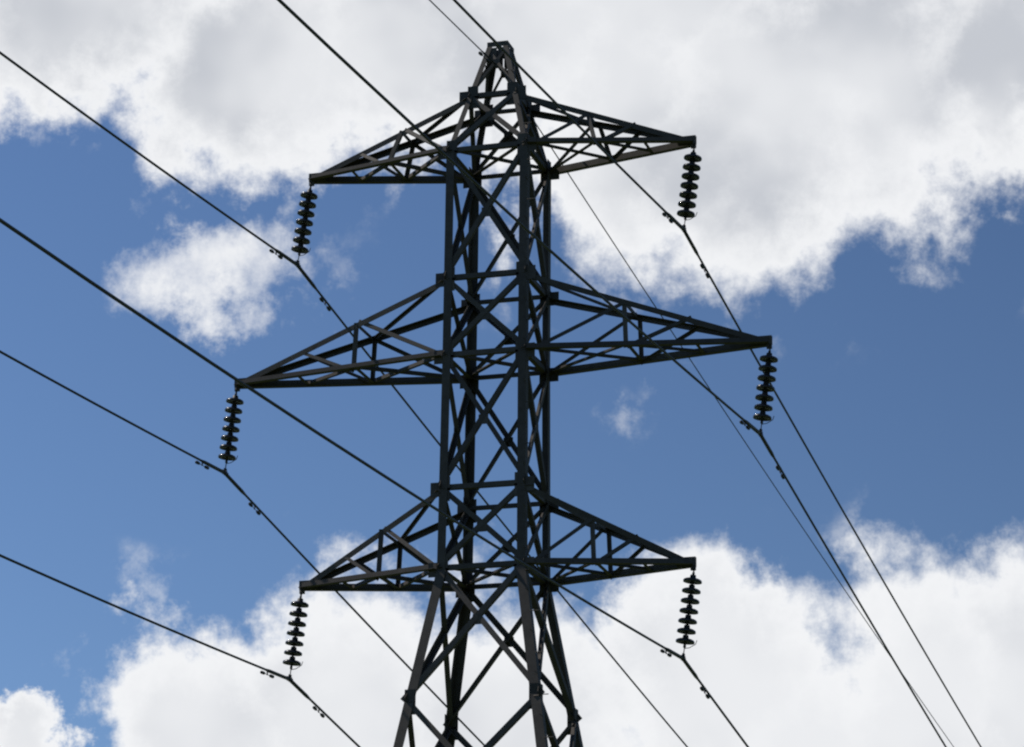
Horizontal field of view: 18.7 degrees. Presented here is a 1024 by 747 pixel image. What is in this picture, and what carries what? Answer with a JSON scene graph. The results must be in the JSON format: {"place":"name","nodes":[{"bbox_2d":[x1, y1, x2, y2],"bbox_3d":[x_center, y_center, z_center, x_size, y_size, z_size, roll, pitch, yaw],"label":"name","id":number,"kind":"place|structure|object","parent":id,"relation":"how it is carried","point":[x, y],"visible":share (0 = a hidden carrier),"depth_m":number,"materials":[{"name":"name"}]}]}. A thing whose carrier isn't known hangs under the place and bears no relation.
{"place":"outdoors","nodes":[
{"label":"outdoors","id":0,"kind":"place"},
{"bbox_2d":[0,0,1023,746],"label":"sky","id":1,"kind":"structure","parent":0,"point":[859,202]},
{"bbox_3d":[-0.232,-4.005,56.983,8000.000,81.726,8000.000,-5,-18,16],"label":"terrain ground","id":2,"kind":"structure","parent":0,"visible":0},
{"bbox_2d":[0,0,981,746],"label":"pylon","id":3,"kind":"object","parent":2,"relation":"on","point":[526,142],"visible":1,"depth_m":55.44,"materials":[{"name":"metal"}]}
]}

